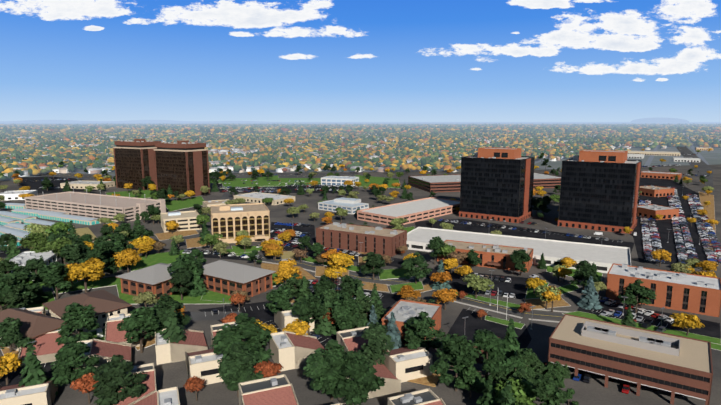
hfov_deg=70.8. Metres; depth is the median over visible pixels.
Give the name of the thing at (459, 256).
deciduous tree
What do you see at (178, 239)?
deciduous tree
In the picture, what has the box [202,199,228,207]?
building
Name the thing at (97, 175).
deciduous tree
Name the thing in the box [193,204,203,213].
pine tree
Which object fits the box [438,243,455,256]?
deciduous tree
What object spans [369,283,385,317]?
spruce tree
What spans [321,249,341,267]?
deciduous tree
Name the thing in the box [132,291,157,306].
deciduous tree
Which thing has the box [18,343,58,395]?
spruce tree
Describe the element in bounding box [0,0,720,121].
sky
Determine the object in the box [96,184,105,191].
deciduous tree
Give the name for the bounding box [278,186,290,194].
pine tree
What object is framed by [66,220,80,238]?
spruce tree
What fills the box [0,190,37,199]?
building
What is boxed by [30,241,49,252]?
deciduous tree
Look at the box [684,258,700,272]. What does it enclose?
deciduous tree
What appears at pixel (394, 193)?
deciduous tree
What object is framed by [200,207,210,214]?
deciduous tree
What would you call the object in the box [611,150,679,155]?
warehouse
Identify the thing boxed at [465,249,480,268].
pine tree
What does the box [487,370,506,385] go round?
pine tree
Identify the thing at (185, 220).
office building
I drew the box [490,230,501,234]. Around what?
deciduous tree
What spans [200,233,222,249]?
deciduous tree
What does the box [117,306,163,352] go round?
deciduous tree
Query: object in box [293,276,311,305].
spruce tree
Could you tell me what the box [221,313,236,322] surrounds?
deciduous tree
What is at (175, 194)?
pine tree
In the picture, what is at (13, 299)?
pine tree
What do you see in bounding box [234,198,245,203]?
deciduous tree
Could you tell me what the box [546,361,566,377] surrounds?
pine tree
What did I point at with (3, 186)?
deciduous tree
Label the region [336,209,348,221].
deciduous tree
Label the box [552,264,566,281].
deciduous tree
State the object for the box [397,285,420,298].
deciduous tree
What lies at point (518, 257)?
pine tree
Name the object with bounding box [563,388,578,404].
pine tree
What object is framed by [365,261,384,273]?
pine tree
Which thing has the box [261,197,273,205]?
deciduous tree
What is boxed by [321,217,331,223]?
deciduous tree
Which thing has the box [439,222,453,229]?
deciduous tree
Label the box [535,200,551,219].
pine tree
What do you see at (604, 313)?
car
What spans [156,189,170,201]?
pine tree
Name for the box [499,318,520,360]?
spruce tree
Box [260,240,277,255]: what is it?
deciduous tree
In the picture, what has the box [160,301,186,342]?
spruce tree
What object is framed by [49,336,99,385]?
pine tree
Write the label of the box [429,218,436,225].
deciduous tree
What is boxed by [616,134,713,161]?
commercial building
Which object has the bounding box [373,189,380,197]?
pine tree
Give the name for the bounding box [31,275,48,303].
spruce tree
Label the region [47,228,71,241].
pine tree
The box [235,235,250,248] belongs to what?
deciduous tree
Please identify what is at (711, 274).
deciduous tree
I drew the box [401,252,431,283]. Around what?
pine tree
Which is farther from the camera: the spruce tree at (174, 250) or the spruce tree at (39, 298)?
the spruce tree at (174, 250)
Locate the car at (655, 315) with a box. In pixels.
[651,313,660,317]
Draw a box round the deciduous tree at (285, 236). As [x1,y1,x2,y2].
[277,231,291,246]
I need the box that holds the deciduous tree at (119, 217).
[113,213,126,224]
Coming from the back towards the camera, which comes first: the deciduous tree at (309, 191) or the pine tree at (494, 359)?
the deciduous tree at (309, 191)
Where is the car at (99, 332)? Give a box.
[96,328,102,337]
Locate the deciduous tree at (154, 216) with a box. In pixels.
[150,214,160,223]
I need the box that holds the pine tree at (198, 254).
[191,249,206,262]
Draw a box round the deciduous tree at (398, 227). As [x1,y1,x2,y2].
[392,225,404,229]
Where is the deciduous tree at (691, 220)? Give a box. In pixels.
[687,218,695,226]
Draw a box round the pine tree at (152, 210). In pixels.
[144,205,160,224]
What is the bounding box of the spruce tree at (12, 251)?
[6,235,20,259]
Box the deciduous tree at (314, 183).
[309,181,317,187]
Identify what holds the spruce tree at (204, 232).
on the ground surfaces at (535, 339)
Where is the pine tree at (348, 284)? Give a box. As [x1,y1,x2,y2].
[339,275,362,301]
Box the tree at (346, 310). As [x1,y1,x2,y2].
[330,292,367,329]
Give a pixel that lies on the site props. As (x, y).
(479, 359)
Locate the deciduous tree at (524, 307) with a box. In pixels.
[518,302,532,315]
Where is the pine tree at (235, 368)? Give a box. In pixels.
[216,342,264,396]
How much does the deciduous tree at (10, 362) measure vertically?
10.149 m
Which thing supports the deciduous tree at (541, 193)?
on the ground surfaces at (535, 339)
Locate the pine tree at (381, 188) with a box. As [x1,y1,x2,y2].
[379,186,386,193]
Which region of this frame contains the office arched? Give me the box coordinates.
[210,203,269,242]
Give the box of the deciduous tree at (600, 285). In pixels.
[594,281,606,292]
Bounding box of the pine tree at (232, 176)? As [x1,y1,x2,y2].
[227,173,235,178]
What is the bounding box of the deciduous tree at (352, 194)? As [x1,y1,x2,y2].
[347,191,359,198]
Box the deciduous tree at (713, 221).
[705,219,718,225]
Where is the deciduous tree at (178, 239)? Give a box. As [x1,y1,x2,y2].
[169,235,183,247]
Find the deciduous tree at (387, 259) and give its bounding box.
[381,255,391,264]
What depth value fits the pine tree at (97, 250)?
257.41 m
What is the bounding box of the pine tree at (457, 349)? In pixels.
[429,334,481,391]
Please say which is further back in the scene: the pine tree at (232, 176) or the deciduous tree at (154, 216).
the pine tree at (232, 176)
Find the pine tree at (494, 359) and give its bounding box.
[458,329,516,388]
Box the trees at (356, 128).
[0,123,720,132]
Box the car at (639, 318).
[636,316,642,321]
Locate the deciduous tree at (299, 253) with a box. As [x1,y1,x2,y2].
[292,248,307,262]
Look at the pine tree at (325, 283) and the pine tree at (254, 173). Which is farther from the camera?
the pine tree at (254, 173)
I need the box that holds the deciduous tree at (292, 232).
[283,229,295,241]
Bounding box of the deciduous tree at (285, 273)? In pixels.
[273,265,299,283]
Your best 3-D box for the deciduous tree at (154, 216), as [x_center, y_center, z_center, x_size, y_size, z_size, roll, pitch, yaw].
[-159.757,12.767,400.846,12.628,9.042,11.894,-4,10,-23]
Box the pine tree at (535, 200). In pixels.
[531,197,542,215]
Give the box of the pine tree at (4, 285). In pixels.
[0,275,14,311]
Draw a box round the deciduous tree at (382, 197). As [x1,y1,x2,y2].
[377,195,385,200]
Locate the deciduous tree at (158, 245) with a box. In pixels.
[153,241,166,251]
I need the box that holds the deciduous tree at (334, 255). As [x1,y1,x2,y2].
[327,253,349,266]
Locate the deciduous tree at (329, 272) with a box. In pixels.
[323,266,346,281]
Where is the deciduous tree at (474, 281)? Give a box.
[463,274,493,297]
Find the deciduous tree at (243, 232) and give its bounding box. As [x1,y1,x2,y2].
[236,230,249,235]
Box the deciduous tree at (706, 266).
[696,260,718,271]
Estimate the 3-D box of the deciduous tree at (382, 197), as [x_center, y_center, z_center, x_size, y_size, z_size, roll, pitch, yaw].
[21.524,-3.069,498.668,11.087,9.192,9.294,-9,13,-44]
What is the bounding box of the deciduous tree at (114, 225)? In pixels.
[105,222,118,230]
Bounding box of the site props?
[30,180,700,373]
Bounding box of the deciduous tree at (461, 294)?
[457,291,467,300]
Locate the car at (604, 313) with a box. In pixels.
[600,311,608,315]
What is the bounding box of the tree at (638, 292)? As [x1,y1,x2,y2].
[617,279,656,312]
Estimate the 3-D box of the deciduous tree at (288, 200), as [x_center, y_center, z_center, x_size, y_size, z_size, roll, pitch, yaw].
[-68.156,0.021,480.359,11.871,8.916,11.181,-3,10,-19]
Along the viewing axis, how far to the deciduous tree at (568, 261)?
272.41 m
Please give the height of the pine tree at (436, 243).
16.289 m
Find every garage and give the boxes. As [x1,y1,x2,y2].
[24,189,165,222]
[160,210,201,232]
[357,197,459,225]
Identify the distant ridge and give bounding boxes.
[0,118,688,122]
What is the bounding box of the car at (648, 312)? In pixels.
[644,310,653,315]
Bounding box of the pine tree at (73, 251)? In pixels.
[64,242,85,263]
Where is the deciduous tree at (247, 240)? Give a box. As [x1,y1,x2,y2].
[239,237,251,251]
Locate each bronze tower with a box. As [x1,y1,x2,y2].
[113,139,160,189]
[154,140,209,196]
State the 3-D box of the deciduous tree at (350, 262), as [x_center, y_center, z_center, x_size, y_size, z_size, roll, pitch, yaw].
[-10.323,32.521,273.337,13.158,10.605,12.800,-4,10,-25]
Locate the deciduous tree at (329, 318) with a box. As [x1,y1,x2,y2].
[322,308,340,330]
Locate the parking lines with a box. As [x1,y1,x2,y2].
[44,186,702,366]
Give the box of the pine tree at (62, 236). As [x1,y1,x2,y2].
[52,234,72,261]
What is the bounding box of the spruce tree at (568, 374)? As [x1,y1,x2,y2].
[562,363,570,378]
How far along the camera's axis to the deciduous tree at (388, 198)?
487.78 m
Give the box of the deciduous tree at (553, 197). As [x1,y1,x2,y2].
[549,194,559,201]
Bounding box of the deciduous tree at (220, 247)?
[213,241,229,257]
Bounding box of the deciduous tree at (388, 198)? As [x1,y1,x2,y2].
[385,196,393,201]
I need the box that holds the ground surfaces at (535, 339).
[0,146,720,404]
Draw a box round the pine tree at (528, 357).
[515,348,538,377]
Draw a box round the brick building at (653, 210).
[637,204,678,219]
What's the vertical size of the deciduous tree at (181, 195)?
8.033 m
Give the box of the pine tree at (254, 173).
[251,170,257,179]
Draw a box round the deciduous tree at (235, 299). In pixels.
[229,293,245,310]
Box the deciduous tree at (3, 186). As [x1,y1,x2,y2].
[0,185,8,191]
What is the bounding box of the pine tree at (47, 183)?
[41,177,54,190]
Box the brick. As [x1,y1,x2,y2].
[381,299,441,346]
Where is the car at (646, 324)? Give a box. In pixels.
[641,321,650,328]
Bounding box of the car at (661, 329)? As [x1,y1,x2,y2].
[656,326,665,331]
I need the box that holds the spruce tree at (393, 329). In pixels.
[386,312,403,349]
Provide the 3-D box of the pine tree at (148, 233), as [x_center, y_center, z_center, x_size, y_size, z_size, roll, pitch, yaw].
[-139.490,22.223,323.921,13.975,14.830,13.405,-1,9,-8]
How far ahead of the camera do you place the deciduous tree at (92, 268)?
234.76 m
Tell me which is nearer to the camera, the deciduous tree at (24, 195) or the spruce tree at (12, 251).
the spruce tree at (12, 251)
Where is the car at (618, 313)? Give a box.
[614,311,621,316]
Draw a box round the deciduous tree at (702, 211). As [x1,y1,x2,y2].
[697,209,707,214]
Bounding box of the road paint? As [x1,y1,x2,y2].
[41,173,567,322]
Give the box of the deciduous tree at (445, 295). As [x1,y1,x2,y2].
[431,288,457,309]
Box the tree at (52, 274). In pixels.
[37,261,74,298]
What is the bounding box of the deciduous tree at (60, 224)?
[44,221,73,235]
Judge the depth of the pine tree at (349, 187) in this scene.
541.43 m
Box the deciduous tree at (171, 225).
[165,220,179,233]
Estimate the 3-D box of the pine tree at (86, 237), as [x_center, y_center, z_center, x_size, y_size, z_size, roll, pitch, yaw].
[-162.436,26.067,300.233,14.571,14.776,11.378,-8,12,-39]
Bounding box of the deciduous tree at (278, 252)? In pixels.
[265,244,283,261]
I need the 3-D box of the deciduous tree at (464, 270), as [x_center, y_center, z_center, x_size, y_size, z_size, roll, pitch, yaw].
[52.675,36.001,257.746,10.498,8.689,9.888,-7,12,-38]
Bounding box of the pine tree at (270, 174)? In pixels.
[263,170,273,179]
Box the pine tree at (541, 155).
[538,153,545,161]
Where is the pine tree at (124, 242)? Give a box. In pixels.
[110,232,134,249]
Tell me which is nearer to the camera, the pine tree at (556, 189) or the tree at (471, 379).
the tree at (471, 379)
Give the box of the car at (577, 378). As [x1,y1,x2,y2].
[573,373,581,380]
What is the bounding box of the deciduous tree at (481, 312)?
[476,309,487,319]
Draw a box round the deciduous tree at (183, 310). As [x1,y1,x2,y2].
[174,306,185,318]
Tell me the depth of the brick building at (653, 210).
424.81 m
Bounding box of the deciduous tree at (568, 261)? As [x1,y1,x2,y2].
[560,257,576,268]
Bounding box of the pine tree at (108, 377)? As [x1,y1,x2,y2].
[92,354,146,404]
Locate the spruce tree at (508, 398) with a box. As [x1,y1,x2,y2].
[495,381,515,404]
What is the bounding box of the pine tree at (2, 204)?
[0,202,5,207]
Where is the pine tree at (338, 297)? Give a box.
[330,294,341,305]
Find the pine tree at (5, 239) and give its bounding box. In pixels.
[0,233,17,251]
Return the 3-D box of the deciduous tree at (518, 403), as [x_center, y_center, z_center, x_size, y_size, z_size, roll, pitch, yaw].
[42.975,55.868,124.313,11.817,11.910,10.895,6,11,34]
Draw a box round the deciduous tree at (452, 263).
[443,258,458,273]
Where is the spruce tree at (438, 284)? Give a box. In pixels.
[430,259,451,289]
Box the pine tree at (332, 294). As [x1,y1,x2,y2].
[320,289,340,305]
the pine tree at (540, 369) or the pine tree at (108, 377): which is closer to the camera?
the pine tree at (108, 377)
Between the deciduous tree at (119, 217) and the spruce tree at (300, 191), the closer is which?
the deciduous tree at (119, 217)
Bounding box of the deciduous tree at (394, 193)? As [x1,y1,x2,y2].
[389,191,399,197]
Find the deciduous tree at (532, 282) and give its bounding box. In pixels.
[525,277,545,293]
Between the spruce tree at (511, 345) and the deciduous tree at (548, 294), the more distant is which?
the deciduous tree at (548, 294)
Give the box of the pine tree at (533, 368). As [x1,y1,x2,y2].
[528,362,546,374]
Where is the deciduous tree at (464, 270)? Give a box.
[454,265,472,280]
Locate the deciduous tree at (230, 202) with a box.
[224,200,236,204]
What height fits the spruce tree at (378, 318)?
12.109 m
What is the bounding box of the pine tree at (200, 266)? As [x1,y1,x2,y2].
[185,262,204,282]
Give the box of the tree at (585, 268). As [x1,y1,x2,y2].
[570,260,597,294]
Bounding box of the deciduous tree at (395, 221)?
[389,218,403,226]
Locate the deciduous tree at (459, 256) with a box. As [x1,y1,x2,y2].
[447,252,467,268]
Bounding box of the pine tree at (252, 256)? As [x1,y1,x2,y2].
[247,249,261,265]
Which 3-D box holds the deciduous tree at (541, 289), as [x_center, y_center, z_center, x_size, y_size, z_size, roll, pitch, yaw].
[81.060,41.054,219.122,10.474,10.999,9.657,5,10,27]
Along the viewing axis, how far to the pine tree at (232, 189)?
534.40 m
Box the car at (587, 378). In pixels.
[583,373,590,382]
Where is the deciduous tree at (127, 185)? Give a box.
[123,183,132,192]
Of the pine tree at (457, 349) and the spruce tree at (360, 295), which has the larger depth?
the spruce tree at (360, 295)
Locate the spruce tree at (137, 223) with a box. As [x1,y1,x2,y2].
[130,213,144,238]
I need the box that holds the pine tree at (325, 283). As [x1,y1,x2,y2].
[312,275,336,298]
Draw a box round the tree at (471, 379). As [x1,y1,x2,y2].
[454,366,485,398]
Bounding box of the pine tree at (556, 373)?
[544,369,563,385]
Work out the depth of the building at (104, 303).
198.04 m
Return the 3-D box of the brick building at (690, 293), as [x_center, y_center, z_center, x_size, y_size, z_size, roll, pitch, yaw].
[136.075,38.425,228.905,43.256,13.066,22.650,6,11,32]
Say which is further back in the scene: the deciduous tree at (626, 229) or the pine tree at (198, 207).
the pine tree at (198, 207)
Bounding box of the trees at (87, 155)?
[0,143,663,180]
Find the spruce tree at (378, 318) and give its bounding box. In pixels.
[368,304,381,324]
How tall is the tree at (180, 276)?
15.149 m
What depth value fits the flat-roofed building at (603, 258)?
313.67 m
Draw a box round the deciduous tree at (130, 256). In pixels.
[112,248,141,272]
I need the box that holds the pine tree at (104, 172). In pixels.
[101,170,108,175]
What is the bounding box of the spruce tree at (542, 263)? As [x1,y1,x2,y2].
[537,253,546,268]
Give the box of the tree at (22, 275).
[1,265,39,307]
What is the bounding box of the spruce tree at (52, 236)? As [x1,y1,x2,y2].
[48,231,61,259]
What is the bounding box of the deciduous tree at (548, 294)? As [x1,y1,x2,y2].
[541,287,560,311]
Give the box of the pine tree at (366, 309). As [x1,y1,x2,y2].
[359,296,383,323]
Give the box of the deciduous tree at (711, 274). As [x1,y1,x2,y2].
[694,271,716,276]
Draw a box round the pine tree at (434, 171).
[430,169,436,174]
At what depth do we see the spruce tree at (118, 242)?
279.42 m
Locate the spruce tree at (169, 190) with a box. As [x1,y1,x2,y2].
[167,184,172,194]
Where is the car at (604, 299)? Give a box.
[600,297,608,302]
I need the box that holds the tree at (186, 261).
[167,254,200,286]
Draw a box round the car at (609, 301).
[605,299,615,304]
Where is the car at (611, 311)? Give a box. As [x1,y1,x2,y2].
[608,309,614,314]
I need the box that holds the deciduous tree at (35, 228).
[23,223,50,236]
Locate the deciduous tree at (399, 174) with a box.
[396,172,403,180]
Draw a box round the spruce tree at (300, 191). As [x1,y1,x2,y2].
[297,181,305,194]
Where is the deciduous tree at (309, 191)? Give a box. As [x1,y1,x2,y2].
[306,188,313,196]
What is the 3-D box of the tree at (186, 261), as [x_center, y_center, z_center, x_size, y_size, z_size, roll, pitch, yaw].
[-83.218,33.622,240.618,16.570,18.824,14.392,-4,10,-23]
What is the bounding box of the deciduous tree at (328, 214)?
[324,211,334,217]
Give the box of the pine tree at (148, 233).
[130,226,153,240]
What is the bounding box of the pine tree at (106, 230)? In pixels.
[100,224,112,237]
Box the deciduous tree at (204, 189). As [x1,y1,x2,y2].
[200,186,210,194]
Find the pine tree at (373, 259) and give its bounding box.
[360,252,385,279]
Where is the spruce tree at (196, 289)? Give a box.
[185,262,208,296]
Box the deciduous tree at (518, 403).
[515,401,535,404]
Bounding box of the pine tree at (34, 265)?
[23,258,44,285]
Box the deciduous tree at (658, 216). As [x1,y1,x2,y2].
[653,214,663,220]
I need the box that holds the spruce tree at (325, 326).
[312,292,339,335]
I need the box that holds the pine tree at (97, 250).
[84,241,118,278]
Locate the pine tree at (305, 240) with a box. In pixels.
[297,236,311,249]
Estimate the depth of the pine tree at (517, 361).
153.63 m
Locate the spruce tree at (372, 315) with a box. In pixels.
[367,305,378,324]
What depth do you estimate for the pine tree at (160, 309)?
188.92 m
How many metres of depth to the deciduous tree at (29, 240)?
300.30 m
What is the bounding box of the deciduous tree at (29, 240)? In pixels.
[19,232,47,248]
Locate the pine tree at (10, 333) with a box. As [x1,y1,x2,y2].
[0,317,35,353]
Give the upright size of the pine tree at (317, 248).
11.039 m
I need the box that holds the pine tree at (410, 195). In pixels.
[406,192,414,200]
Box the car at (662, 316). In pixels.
[658,314,667,319]
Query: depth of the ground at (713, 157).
1448.30 m
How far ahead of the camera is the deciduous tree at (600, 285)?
232.08 m
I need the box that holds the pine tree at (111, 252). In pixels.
[104,245,123,270]
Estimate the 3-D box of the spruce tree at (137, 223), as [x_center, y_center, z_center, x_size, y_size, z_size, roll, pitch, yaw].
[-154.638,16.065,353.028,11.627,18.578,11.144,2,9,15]
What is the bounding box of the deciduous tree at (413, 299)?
[406,297,426,302]
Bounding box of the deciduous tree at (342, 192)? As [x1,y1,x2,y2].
[338,189,345,194]
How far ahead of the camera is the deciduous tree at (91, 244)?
288.91 m
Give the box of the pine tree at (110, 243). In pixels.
[98,236,114,265]
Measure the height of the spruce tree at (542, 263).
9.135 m
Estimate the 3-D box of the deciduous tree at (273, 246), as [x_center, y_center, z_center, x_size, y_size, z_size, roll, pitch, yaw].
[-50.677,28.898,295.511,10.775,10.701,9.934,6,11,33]
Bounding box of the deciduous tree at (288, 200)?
[283,198,293,202]
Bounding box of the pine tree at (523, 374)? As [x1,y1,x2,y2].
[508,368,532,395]
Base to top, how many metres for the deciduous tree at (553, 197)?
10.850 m
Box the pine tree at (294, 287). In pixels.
[282,273,309,300]
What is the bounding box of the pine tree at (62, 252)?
[59,238,90,262]
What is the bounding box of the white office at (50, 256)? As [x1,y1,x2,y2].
[2,250,61,280]
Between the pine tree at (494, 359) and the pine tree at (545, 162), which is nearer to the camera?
the pine tree at (494, 359)
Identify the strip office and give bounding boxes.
[233,192,294,204]
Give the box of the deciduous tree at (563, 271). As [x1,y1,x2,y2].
[557,267,571,282]
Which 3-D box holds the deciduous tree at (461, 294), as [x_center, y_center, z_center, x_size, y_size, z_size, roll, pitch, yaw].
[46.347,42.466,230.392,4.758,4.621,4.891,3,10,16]
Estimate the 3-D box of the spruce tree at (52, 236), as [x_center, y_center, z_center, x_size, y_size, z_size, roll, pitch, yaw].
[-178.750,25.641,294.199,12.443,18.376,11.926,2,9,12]
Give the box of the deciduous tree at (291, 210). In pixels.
[286,207,300,217]
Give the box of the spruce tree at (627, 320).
[621,306,635,326]
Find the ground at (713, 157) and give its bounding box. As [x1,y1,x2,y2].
[0,122,720,180]
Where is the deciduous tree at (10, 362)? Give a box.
[0,352,22,384]
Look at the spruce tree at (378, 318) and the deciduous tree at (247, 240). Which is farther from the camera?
the deciduous tree at (247, 240)
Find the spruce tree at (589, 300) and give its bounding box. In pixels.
[577,276,602,309]
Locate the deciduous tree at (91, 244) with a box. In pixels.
[84,241,93,249]
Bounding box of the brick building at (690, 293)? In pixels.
[606,263,720,316]
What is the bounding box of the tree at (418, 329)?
[404,311,445,349]
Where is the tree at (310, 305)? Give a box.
[291,295,324,334]
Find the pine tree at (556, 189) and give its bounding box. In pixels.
[553,185,559,192]
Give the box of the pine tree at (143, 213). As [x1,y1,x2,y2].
[139,211,146,222]
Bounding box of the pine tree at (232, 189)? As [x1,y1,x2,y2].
[228,187,238,194]
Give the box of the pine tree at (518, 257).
[510,249,530,275]
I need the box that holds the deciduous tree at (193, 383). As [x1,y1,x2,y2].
[183,376,204,400]
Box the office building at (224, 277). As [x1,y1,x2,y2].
[115,260,276,299]
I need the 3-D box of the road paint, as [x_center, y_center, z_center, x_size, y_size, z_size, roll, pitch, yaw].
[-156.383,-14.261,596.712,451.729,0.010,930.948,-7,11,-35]
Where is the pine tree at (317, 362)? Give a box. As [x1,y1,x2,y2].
[303,339,350,399]
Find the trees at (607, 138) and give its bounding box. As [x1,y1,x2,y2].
[0,131,720,147]
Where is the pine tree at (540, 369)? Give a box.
[531,360,544,376]
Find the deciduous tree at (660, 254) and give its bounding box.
[651,249,671,266]
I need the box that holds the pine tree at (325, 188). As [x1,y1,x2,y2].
[320,185,329,193]
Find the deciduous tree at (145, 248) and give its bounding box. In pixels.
[135,242,152,257]
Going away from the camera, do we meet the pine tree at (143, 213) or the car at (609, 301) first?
the car at (609, 301)
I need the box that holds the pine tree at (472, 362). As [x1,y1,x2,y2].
[450,357,476,372]
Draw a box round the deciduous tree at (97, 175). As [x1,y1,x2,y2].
[94,174,101,180]
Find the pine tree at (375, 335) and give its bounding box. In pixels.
[356,322,394,367]
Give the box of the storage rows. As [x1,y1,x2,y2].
[0,203,100,245]
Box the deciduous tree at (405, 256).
[403,253,419,259]
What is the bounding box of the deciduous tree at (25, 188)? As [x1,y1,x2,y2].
[19,186,29,189]
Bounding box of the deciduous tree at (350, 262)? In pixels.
[331,253,353,267]
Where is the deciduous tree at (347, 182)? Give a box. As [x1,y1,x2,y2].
[343,180,353,184]
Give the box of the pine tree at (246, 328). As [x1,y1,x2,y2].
[209,313,273,362]
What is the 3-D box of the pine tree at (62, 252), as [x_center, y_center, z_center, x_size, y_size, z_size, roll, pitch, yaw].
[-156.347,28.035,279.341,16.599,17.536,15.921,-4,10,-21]
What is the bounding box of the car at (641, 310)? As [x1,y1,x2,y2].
[638,308,646,313]
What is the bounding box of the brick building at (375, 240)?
[316,222,406,256]
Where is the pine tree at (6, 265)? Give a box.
[0,259,18,275]
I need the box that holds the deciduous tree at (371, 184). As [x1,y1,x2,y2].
[368,183,378,188]
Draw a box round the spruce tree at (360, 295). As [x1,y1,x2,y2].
[352,280,369,327]
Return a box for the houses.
[0,133,720,177]
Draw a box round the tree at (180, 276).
[169,267,192,299]
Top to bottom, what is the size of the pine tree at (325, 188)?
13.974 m
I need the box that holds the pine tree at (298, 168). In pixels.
[295,165,301,174]
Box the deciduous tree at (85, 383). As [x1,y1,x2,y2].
[70,373,98,403]
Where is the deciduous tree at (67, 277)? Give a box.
[63,263,84,284]
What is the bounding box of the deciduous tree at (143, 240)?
[128,236,153,254]
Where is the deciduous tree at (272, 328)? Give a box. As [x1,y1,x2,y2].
[255,319,276,338]
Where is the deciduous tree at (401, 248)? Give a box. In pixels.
[396,245,407,255]
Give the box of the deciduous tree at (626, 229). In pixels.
[623,226,632,232]
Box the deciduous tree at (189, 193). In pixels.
[184,190,194,199]
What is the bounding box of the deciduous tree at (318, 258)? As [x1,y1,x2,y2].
[314,254,329,265]
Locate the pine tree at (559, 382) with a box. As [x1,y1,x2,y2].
[554,378,565,388]
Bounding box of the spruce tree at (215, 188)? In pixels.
[211,180,218,191]
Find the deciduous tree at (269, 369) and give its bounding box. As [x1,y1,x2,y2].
[253,361,282,377]
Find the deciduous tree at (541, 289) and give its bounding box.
[535,285,559,308]
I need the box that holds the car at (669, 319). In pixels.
[665,317,674,321]
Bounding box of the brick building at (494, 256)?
[437,240,533,271]
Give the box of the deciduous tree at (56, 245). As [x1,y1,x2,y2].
[45,236,71,266]
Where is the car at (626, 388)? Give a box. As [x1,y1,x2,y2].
[622,384,629,393]
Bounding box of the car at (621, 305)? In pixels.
[618,303,626,307]
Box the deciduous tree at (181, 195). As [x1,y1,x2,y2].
[177,193,185,200]
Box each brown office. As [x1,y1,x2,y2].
[408,172,560,192]
[548,314,712,404]
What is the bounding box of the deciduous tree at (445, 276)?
[430,270,451,286]
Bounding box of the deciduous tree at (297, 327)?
[282,319,310,334]
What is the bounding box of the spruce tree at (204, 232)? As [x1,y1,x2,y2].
[197,220,209,242]
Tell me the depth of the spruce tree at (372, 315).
191.26 m
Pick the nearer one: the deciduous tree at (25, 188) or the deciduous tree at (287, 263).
the deciduous tree at (287, 263)
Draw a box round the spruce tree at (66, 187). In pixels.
[62,179,72,191]
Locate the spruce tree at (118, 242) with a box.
[107,236,131,269]
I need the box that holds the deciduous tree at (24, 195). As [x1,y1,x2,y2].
[18,193,33,197]
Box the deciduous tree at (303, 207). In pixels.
[298,204,308,212]
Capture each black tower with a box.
[459,147,534,222]
[557,150,641,233]
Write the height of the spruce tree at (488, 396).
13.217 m
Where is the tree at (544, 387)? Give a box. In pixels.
[530,374,566,404]
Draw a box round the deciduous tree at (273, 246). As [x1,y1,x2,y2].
[263,243,279,260]
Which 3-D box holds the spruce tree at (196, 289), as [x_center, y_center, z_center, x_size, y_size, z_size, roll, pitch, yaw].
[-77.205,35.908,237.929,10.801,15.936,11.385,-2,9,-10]
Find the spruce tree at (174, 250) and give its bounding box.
[168,238,180,255]
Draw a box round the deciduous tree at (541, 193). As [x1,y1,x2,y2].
[536,190,546,195]
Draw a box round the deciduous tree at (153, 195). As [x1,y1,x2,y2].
[149,193,158,198]
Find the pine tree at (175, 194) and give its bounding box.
[172,191,180,200]
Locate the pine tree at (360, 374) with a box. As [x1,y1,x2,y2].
[319,350,385,404]
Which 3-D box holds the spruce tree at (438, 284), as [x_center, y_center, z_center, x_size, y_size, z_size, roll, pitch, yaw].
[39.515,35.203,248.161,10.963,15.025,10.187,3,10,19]
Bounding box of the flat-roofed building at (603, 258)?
[406,227,630,272]
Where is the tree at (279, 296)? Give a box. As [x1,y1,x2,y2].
[265,286,294,313]
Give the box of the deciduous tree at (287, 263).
[275,259,296,274]
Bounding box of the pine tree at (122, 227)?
[112,223,133,238]
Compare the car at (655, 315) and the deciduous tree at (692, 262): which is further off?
the deciduous tree at (692, 262)
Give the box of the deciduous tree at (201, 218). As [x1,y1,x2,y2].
[196,214,209,224]
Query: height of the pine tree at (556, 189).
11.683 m
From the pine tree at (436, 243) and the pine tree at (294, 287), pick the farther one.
the pine tree at (436, 243)
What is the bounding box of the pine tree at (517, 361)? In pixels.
[509,356,527,373]
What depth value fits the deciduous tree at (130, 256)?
266.72 m
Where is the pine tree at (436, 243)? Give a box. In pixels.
[427,236,444,264]
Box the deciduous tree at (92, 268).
[67,257,104,292]
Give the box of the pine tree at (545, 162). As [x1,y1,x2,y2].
[541,159,551,166]
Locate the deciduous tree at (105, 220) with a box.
[97,217,111,222]
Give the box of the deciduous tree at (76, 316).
[55,302,100,344]
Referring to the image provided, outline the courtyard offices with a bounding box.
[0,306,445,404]
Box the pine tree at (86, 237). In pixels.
[79,233,92,242]
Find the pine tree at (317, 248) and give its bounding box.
[310,242,324,256]
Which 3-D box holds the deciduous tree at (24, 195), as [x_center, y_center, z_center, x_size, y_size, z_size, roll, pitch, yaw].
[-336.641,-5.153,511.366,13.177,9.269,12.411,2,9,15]
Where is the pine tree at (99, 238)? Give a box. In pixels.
[97,235,108,251]
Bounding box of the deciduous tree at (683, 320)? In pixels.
[669,313,704,335]
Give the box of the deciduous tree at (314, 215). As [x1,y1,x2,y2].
[309,212,319,221]
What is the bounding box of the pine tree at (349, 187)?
[346,184,352,192]
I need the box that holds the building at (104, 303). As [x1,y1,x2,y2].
[0,289,131,350]
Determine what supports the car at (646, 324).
on the ground surfaces at (535, 339)
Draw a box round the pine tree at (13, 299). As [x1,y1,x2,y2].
[1,278,32,307]
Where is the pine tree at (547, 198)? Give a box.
[543,196,550,203]
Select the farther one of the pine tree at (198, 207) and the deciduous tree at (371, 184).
the deciduous tree at (371, 184)
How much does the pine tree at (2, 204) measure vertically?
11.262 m
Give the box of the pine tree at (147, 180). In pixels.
[141,176,152,190]
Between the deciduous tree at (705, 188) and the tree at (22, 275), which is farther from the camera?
the deciduous tree at (705, 188)
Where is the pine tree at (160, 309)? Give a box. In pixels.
[153,293,191,328]
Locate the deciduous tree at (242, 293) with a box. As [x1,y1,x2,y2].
[231,290,249,306]
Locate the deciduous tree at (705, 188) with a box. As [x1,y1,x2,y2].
[702,186,713,194]
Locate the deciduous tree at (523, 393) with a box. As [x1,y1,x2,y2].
[494,378,542,404]
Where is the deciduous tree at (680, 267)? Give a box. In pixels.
[669,262,690,273]
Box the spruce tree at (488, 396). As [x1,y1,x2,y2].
[476,375,495,404]

